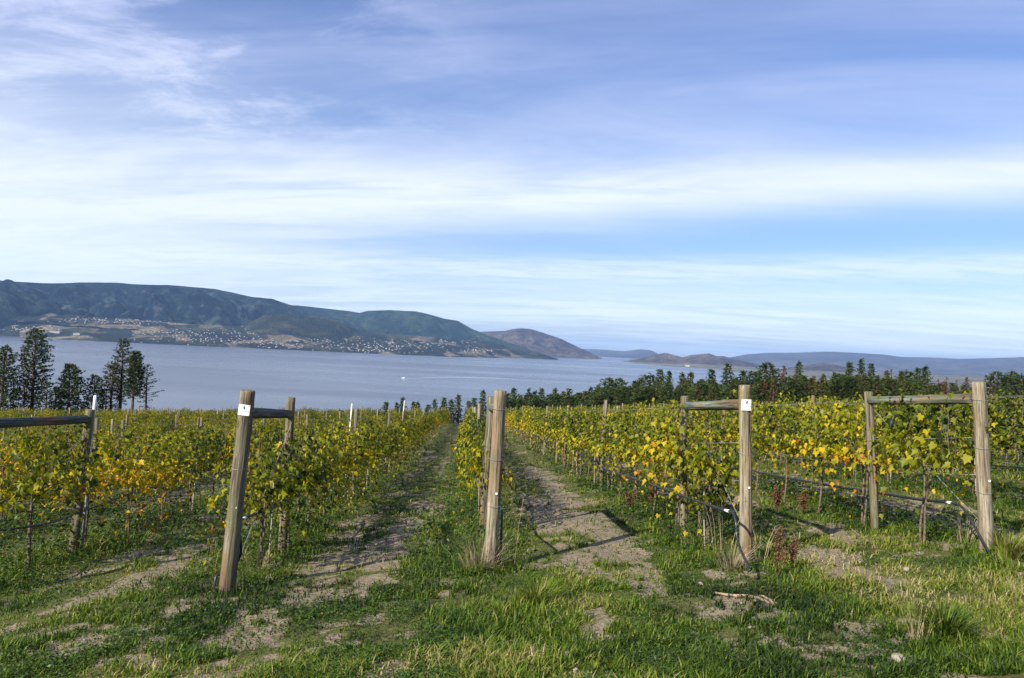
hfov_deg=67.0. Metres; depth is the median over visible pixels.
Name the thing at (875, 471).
trellis wire
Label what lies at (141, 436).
grapevine
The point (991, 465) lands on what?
drip hose
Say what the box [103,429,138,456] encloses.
grapevine
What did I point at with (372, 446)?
grapevine
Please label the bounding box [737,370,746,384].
fir tree
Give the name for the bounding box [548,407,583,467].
grapevine
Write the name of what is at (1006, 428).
grapevine
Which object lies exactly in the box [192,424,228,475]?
grapevine
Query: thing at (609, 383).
fir tree
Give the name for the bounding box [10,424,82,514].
grapevine
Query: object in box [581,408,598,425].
grapevine
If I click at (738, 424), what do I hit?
grapevine
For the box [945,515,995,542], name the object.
dry stalks
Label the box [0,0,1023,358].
sky
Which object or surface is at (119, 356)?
pine tree
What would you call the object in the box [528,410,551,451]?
grapevine
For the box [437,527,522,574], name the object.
dry stalks
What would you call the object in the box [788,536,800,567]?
dock weed
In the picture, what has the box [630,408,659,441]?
grapevine
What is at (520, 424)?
grapevine
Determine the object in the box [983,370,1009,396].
fir tree
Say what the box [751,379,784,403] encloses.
fir tree
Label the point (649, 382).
fir tree
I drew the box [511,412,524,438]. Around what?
grapevine
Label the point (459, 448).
grapevine
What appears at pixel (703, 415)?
grapevine
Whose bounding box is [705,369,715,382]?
fir tree
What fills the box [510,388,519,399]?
fir tree
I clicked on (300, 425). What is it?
grapevine
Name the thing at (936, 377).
lakeside plain
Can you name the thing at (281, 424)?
grapevine
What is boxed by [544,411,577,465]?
grapevine
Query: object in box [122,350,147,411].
pine tree
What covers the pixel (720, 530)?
dry stalks
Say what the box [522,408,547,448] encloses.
grapevine
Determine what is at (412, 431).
grapevine
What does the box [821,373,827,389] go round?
fir tree
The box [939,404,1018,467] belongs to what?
grapevine
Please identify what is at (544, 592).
grass tussock
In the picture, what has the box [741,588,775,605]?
fallen stick
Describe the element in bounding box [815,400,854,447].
grapevine
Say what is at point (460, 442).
grapevine
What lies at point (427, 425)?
grapevine
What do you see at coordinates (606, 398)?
fir tree
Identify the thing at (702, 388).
fir tree
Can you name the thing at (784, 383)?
fir tree
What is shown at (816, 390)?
fir tree
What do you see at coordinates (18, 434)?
grapevine
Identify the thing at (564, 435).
grapevine
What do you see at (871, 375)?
fir tree
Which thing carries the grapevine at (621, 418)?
on the ground at (536, 513)
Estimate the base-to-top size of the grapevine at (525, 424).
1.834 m
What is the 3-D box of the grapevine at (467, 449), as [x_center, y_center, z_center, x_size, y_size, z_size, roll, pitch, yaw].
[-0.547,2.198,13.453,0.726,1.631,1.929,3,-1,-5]
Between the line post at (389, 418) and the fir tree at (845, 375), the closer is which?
the line post at (389, 418)
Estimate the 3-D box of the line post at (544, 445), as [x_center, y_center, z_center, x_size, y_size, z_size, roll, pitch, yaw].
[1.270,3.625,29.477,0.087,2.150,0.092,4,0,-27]
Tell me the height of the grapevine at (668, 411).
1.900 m
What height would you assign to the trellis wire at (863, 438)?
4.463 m
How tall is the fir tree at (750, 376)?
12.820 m
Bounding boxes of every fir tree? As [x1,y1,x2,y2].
[381,401,389,412]
[399,397,406,410]
[424,404,430,413]
[431,398,437,411]
[439,397,451,423]
[446,399,456,423]
[449,394,463,423]
[459,401,470,422]
[461,397,477,423]
[476,389,486,414]
[506,396,514,410]
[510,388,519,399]
[515,398,523,411]
[519,397,545,411]
[522,396,546,406]
[525,388,531,399]
[538,388,545,398]
[542,394,551,403]
[548,393,563,408]
[548,396,558,408]
[554,393,560,407]
[557,395,579,408]
[560,391,566,401]
[565,388,572,395]
[577,398,585,406]
[580,390,589,407]
[580,390,614,407]
[590,387,611,406]
[592,392,602,407]
[594,377,618,388]
[602,394,610,405]
[607,385,620,402]
[609,377,628,393]
[611,392,618,407]
[614,389,624,408]
[615,383,642,408]
[619,386,629,403]
[626,385,657,406]
[629,386,660,407]
[631,373,659,388]
[655,369,664,387]
[655,380,678,405]
[655,383,662,399]
[662,370,673,400]
[663,389,672,403]
[668,390,679,406]
[677,372,685,386]
[677,387,685,403]
[683,371,693,397]
[684,384,695,401]
[687,381,711,401]
[691,379,704,401]
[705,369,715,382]
[705,379,718,400]
[706,381,722,400]
[715,380,742,399]
[718,363,734,389]
[734,384,740,398]
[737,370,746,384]
[741,370,760,396]
[751,377,761,398]
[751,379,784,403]
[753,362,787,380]
[753,382,767,403]
[757,381,770,400]
[761,375,785,396]
[764,378,776,401]
[766,380,780,403]
[771,382,781,402]
[773,375,809,403]
[775,380,808,404]
[777,366,787,382]
[793,360,803,375]
[800,375,810,395]
[805,377,816,398]
[807,380,822,400]
[818,378,826,399]
[820,375,856,402]
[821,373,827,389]
[827,372,847,392]
[827,381,836,399]
[828,378,846,399]
[840,375,866,403]
[844,361,856,377]
[856,357,870,390]
[858,376,869,398]
[866,363,875,386]
[871,378,881,395]
[881,377,907,395]
[881,378,894,395]
[883,370,889,377]
[895,370,916,383]
[898,370,904,383]
[899,380,911,395]
[904,381,920,395]
[910,379,919,394]
[913,367,926,393]
[918,366,934,388]
[920,382,929,394]
[932,385,938,393]
[941,383,947,394]
[949,382,956,392]
[959,384,968,393]
[963,377,970,388]
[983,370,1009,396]
[989,385,996,397]
[993,387,1001,400]
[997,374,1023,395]
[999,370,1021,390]
[1009,373,1023,397]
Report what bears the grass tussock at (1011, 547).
on the ground at (536, 513)
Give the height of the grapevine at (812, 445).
1.816 m
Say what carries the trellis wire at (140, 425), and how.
attached to the line post at (201, 424)
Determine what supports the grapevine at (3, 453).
on the ground at (536, 513)
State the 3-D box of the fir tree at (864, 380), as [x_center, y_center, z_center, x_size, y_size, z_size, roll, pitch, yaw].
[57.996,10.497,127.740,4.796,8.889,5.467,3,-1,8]
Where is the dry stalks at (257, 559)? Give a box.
[239,536,279,573]
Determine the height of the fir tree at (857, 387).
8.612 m
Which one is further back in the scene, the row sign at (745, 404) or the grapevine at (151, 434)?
the grapevine at (151, 434)
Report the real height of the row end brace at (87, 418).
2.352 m
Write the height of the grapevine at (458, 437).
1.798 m
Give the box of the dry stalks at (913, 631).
[895,600,948,639]
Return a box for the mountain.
[0,279,415,342]
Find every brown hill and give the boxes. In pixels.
[481,328,601,358]
[626,353,770,367]
[784,363,857,371]
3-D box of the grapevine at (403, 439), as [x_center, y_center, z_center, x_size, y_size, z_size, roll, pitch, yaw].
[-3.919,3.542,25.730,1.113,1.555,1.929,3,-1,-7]
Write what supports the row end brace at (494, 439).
on the ground at (536, 513)
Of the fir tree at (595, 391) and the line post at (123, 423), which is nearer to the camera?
the line post at (123, 423)
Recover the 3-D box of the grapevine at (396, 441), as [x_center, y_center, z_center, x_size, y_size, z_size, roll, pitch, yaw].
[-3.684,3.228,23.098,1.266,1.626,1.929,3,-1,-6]
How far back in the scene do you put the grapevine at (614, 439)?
14.14 m
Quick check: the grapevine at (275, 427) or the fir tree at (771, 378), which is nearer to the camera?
the grapevine at (275, 427)
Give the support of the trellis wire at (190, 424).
attached to the line post at (249, 454)
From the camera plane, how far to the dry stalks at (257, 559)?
8.53 m
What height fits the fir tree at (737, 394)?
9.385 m
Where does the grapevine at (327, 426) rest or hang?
on the ground at (536, 513)
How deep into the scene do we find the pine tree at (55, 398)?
103.80 m
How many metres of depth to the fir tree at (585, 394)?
188.03 m
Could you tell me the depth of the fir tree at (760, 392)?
140.22 m
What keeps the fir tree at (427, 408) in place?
on the ground at (536, 513)
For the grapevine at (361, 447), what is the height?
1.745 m
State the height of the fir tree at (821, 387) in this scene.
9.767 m
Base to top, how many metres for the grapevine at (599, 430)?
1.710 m
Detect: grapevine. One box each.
[0,427,45,489]
[0,430,21,480]
[0,436,50,519]
[0,441,10,468]
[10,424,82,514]
[10,427,43,456]
[16,426,56,449]
[22,430,72,485]
[39,427,69,449]
[48,426,119,505]
[51,424,80,472]
[70,419,110,439]
[79,429,115,475]
[92,432,148,497]
[99,420,116,433]
[99,424,118,443]
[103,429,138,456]
[109,434,162,493]
[118,420,141,432]
[119,426,157,455]
[123,432,201,522]
[125,421,149,439]
[132,433,184,468]
[135,429,168,459]
[140,422,162,436]
[154,422,171,441]
[159,428,182,457]
[160,419,186,433]
[161,430,199,478]
[172,426,197,445]
[177,419,196,435]
[179,427,252,498]
[181,425,217,478]
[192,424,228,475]
[199,419,218,444]
[203,423,262,494]
[209,427,235,465]
[222,416,236,429]
[226,420,277,491]
[235,421,263,442]
[251,419,284,469]
[258,420,299,466]
[265,419,283,442]
[267,433,356,528]
[272,419,284,440]
[275,430,303,463]
[278,422,316,463]
[294,420,311,434]
[294,422,365,518]
[296,423,325,444]
[299,419,318,432]
[300,418,331,449]
[310,417,322,427]
[318,419,340,446]
[320,415,345,446]
[320,417,384,501]
[333,416,391,494]
[341,421,388,486]
[358,416,373,427]
[359,423,400,482]
[362,424,403,477]
[369,421,410,470]
[372,422,409,468]
[376,423,404,472]
[379,421,410,464]
[391,417,414,460]
[397,419,422,454]
[397,420,418,457]
[401,419,419,451]
[406,416,423,447]
[406,418,420,449]
[407,416,425,447]
[410,417,426,447]
[410,417,427,447]
[416,413,432,441]
[420,415,429,442]
[451,418,483,455]
[456,410,485,466]
[456,415,503,478]
[456,419,485,476]
[458,411,485,463]
[459,419,483,492]
[460,417,485,505]
[461,415,485,491]
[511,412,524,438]
[513,412,527,442]
[513,412,535,438]
[518,411,535,442]
[520,408,540,444]
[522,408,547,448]
[523,412,542,443]
[524,414,548,444]
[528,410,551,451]
[528,413,557,452]
[531,414,560,450]
[534,413,561,457]
[538,411,567,454]
[542,415,572,462]
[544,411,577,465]
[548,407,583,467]
[554,406,593,470]
[556,412,600,476]
[565,411,611,478]
[568,411,623,485]
[577,407,595,423]
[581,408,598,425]
[585,413,658,495]
[586,410,635,488]
[602,411,675,503]
[606,404,636,438]
[606,408,629,437]
[616,406,650,435]
[625,405,654,432]
[629,398,726,525]
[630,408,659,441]
[641,409,666,438]
[646,402,689,442]
[664,400,699,450]
[672,400,715,475]
[674,450,732,539]
[688,410,738,480]
[691,399,714,445]
[702,389,771,487]
[702,411,732,449]
[731,410,764,448]
[751,399,785,462]
[751,400,777,441]
[751,406,840,501]
[760,392,798,464]
[769,395,868,513]
[777,402,804,433]
[781,394,831,468]
[790,396,864,470]
[806,401,921,524]
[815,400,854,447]
[822,392,887,478]
[840,401,875,453]
[858,405,928,482]
[861,403,900,453]
[875,405,930,451]
[881,405,973,486]
[916,393,969,451]
[925,392,1017,495]
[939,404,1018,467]
[956,395,999,448]
[987,398,1021,460]
[988,393,1015,409]
[988,400,1023,479]
[992,396,1021,448]
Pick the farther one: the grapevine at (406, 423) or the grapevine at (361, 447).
the grapevine at (406, 423)
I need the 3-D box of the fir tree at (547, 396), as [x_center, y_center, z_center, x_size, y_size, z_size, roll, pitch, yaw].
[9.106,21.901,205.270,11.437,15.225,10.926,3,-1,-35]
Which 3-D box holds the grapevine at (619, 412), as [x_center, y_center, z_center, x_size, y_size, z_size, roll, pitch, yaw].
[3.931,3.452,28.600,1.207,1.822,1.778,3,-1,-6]
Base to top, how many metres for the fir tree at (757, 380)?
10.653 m
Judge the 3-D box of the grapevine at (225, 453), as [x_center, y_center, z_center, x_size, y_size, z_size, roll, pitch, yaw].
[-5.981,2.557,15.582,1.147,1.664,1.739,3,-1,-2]
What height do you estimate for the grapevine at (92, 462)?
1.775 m
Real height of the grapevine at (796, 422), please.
1.627 m
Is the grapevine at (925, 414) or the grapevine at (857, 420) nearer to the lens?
the grapevine at (925, 414)
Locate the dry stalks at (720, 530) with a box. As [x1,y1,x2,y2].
[701,496,738,554]
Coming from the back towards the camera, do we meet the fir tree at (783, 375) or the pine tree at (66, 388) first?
the fir tree at (783, 375)
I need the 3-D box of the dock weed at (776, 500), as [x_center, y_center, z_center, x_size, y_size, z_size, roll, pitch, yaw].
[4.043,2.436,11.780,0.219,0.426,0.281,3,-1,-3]
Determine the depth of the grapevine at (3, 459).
17.56 m
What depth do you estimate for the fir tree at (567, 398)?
191.77 m
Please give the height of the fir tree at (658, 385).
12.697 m
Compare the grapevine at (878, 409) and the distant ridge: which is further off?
the distant ridge
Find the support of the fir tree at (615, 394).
on the ground at (536, 513)
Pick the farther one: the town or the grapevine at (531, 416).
the town
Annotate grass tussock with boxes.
[495,570,577,606]
[900,593,996,642]
[982,527,1023,559]
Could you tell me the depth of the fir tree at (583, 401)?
185.96 m
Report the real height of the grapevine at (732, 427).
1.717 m
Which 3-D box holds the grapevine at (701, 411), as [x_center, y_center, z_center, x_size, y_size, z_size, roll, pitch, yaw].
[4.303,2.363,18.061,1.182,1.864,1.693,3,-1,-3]
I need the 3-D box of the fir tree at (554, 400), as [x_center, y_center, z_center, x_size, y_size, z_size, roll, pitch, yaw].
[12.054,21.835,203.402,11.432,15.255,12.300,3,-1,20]
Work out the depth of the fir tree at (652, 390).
164.61 m
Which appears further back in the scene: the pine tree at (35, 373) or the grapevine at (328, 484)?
the pine tree at (35, 373)
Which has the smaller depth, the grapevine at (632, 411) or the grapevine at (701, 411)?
the grapevine at (701, 411)
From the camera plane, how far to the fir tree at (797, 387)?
129.53 m
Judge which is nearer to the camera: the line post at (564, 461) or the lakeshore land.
the line post at (564, 461)
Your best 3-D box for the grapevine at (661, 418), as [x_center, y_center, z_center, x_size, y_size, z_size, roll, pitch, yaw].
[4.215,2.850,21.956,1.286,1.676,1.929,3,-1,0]
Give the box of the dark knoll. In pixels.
[242,314,409,349]
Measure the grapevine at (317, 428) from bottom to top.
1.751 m
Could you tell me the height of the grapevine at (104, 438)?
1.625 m
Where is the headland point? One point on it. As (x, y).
(527, 354)
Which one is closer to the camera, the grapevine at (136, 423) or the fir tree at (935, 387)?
the grapevine at (136, 423)
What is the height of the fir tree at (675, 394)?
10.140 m
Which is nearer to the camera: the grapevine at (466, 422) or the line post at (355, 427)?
the line post at (355, 427)
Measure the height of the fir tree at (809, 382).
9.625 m
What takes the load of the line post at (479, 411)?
on the ground at (536, 513)
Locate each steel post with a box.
[81,395,96,551]
[345,404,352,482]
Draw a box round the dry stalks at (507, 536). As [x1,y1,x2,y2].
[478,487,530,564]
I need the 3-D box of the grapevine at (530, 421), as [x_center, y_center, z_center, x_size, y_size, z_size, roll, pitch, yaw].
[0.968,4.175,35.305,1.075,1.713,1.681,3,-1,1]
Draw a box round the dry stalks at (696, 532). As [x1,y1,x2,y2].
[664,514,724,547]
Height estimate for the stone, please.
0.054 m
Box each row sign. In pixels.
[238,404,250,415]
[741,399,750,410]
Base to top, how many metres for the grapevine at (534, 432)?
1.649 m
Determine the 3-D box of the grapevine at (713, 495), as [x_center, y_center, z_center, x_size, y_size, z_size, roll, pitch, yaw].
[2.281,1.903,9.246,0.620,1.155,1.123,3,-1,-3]
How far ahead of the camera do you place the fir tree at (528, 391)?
220.86 m
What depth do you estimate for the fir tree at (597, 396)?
179.55 m
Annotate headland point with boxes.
[463,340,557,359]
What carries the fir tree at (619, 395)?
on the ground at (536, 513)
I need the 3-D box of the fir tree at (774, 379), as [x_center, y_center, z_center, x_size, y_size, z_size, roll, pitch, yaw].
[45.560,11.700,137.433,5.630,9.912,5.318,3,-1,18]
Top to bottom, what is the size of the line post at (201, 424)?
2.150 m
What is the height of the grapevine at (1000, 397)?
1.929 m
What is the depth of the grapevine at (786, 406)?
20.64 m
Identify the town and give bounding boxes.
[3,318,493,353]
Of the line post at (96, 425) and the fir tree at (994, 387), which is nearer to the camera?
the line post at (96, 425)
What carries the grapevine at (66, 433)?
on the ground at (536, 513)
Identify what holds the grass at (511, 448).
on the ground at (536, 513)
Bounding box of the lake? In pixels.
[0,336,786,422]
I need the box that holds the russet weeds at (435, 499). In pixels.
[1,430,1018,577]
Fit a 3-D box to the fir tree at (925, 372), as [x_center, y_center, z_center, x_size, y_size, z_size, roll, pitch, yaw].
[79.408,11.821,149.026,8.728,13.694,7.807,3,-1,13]
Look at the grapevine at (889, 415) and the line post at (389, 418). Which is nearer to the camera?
the grapevine at (889, 415)
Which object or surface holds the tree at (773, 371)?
on the ground at (536, 513)
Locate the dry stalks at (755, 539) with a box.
[748,512,780,558]
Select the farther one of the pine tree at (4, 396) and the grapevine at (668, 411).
the pine tree at (4, 396)
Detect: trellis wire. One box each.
[11,415,311,430]
[106,413,374,425]
[679,425,971,439]
[719,446,972,474]
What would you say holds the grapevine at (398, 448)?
on the ground at (536, 513)
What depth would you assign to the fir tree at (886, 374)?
150.34 m
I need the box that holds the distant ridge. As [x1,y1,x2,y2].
[588,349,657,358]
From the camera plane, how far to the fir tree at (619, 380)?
195.20 m
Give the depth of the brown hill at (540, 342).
10875.50 m
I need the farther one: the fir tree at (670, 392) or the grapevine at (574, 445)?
the fir tree at (670, 392)
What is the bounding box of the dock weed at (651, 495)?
[648,478,654,508]
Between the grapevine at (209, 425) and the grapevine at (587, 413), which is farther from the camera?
the grapevine at (587, 413)
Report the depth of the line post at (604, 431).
16.27 m
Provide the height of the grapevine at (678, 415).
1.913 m
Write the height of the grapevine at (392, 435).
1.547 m
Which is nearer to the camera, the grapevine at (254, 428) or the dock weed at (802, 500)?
the dock weed at (802, 500)
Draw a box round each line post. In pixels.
[3,428,6,472]
[91,418,98,502]
[110,419,113,440]
[119,420,124,469]
[198,417,202,478]
[247,421,252,492]
[351,409,357,497]
[384,412,390,472]
[475,404,480,484]
[543,406,547,454]
[563,405,569,466]
[599,400,607,488]
[718,399,725,484]
[810,395,814,470]
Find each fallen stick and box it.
[707,592,769,603]
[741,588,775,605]
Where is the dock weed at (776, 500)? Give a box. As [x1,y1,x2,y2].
[769,485,784,511]
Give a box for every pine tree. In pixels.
[0,344,24,410]
[8,378,37,409]
[14,327,56,410]
[28,380,57,412]
[47,385,64,412]
[55,362,89,411]
[81,374,113,412]
[97,361,127,411]
[109,338,132,423]
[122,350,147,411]
[137,364,164,410]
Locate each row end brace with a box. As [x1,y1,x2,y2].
[0,409,94,553]
[218,389,294,594]
[478,390,506,569]
[680,385,752,562]
[864,381,994,553]
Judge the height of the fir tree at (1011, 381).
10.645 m
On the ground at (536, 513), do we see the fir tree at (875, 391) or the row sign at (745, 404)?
the fir tree at (875, 391)
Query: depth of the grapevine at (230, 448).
16.50 m
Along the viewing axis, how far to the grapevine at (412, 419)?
32.53 m
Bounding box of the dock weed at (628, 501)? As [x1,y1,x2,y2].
[622,490,637,506]
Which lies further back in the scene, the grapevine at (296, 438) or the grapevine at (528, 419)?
the grapevine at (528, 419)
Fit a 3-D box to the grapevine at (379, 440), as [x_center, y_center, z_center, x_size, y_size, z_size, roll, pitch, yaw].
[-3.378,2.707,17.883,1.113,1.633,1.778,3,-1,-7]
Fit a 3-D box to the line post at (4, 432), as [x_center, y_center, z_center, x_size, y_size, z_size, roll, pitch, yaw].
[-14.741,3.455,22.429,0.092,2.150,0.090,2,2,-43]
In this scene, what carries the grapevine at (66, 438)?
on the ground at (536, 513)
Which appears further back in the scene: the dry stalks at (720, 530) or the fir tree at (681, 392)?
the fir tree at (681, 392)
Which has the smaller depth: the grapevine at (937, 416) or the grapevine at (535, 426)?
the grapevine at (937, 416)
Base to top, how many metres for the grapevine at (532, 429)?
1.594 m
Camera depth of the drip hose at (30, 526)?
9.86 m
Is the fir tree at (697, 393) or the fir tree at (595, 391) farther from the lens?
the fir tree at (595, 391)
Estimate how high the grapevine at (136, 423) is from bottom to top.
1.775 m
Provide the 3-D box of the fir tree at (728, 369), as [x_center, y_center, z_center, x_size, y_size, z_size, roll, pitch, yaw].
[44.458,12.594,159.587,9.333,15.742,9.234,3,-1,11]
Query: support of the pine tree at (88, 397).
on the ground at (536, 513)
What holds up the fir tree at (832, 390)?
on the ground at (536, 513)
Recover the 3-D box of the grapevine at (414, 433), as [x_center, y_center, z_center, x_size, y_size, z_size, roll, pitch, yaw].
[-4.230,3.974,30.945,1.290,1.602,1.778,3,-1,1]
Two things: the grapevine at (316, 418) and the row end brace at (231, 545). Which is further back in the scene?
the grapevine at (316, 418)
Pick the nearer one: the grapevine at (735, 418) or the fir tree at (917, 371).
the grapevine at (735, 418)
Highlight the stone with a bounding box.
[891,653,905,662]
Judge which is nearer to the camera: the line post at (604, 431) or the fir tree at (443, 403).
the line post at (604, 431)
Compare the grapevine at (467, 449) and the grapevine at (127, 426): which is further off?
the grapevine at (127, 426)
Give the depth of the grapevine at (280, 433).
20.73 m
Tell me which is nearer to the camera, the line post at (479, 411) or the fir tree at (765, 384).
the line post at (479, 411)
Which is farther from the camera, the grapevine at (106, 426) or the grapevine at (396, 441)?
the grapevine at (106, 426)
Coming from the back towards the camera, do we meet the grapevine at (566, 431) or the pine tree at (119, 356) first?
the pine tree at (119, 356)
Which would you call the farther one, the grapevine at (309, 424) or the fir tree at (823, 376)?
the fir tree at (823, 376)
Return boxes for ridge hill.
[292,305,550,356]
[730,352,1023,376]
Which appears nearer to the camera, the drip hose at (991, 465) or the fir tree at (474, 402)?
the drip hose at (991, 465)
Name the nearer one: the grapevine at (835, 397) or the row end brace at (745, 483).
the row end brace at (745, 483)
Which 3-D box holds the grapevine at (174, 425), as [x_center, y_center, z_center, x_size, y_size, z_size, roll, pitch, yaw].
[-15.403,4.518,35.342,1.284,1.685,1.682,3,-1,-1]
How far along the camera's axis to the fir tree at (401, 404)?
233.43 m
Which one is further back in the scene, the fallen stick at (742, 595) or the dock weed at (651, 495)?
the dock weed at (651, 495)
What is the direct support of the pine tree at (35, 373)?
on the ground at (536, 513)
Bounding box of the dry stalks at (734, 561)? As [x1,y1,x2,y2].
[697,536,767,571]
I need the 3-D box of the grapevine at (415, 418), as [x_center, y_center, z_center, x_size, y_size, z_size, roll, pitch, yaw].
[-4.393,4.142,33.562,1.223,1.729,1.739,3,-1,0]
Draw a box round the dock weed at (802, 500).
[795,492,810,513]
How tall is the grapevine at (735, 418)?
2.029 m
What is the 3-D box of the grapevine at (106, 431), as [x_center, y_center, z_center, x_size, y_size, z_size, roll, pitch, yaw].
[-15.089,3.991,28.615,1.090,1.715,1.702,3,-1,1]
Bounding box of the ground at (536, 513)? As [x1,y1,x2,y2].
[0,423,1023,677]
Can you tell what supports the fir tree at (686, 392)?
on the ground at (536, 513)
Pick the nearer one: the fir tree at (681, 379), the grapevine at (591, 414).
the grapevine at (591, 414)
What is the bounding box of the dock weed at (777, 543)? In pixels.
[772,525,794,575]
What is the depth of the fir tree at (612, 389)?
183.35 m
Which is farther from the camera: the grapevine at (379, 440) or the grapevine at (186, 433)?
the grapevine at (186, 433)
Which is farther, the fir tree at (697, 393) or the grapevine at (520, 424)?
the fir tree at (697, 393)
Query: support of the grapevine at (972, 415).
on the ground at (536, 513)
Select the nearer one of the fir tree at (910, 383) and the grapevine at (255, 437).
the grapevine at (255, 437)
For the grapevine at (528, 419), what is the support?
on the ground at (536, 513)
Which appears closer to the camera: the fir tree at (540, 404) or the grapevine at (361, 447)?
the grapevine at (361, 447)
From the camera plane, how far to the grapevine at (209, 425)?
31.56 m
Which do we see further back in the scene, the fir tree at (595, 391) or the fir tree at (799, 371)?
the fir tree at (595, 391)
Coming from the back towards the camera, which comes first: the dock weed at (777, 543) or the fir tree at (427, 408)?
the fir tree at (427, 408)
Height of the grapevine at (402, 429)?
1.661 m
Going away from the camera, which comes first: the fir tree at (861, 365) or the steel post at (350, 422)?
the steel post at (350, 422)
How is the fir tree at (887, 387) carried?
on the ground at (536, 513)
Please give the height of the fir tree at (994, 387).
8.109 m
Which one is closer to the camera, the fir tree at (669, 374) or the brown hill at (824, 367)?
the fir tree at (669, 374)
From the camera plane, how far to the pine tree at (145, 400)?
108.41 m
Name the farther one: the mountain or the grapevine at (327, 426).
the mountain
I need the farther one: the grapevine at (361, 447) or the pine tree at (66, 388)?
the pine tree at (66, 388)
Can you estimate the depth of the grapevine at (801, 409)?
19.34 m
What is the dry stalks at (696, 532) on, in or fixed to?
on the ground at (536, 513)
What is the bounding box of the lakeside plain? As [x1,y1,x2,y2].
[624,361,1023,395]
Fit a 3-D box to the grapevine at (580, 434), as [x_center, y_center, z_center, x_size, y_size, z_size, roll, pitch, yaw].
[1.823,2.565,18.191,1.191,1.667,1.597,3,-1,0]
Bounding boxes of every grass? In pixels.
[0,444,1023,677]
[6,423,1016,477]
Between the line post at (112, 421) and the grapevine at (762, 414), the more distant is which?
the line post at (112, 421)
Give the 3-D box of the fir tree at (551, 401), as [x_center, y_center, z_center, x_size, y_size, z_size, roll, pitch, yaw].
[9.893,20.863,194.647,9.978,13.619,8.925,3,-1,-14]
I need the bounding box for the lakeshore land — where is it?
[0,313,523,357]
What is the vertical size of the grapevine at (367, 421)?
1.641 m
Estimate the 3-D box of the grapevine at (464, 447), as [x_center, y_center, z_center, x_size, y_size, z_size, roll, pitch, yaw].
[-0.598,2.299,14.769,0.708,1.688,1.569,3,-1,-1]
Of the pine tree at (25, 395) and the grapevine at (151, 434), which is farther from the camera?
the pine tree at (25, 395)
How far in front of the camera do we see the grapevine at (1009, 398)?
23.87 m
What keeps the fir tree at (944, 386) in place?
on the ground at (536, 513)
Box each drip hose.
[0,462,275,530]
[213,443,406,591]
[499,506,502,567]
[516,429,750,571]
[599,436,992,558]
[730,440,1023,467]
[793,436,1021,452]
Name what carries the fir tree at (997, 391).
on the ground at (536, 513)
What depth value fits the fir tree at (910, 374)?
140.15 m
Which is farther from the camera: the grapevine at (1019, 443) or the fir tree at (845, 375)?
the fir tree at (845, 375)
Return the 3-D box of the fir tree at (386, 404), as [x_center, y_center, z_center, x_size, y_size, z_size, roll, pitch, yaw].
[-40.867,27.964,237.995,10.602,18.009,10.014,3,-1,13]
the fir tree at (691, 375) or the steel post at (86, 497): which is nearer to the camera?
the steel post at (86, 497)
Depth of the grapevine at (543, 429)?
27.36 m
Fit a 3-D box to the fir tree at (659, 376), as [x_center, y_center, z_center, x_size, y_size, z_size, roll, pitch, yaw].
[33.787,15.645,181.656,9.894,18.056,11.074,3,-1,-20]
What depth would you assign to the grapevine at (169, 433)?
27.80 m
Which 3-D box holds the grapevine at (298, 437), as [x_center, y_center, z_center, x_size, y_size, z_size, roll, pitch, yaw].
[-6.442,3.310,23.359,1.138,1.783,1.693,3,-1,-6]
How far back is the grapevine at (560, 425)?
24.71 m
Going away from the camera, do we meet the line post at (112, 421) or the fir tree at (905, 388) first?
the line post at (112, 421)
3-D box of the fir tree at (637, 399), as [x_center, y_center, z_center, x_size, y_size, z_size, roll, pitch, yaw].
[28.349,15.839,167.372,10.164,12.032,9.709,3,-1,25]
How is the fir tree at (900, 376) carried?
on the ground at (536, 513)
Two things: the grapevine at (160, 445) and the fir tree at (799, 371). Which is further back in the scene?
the fir tree at (799, 371)

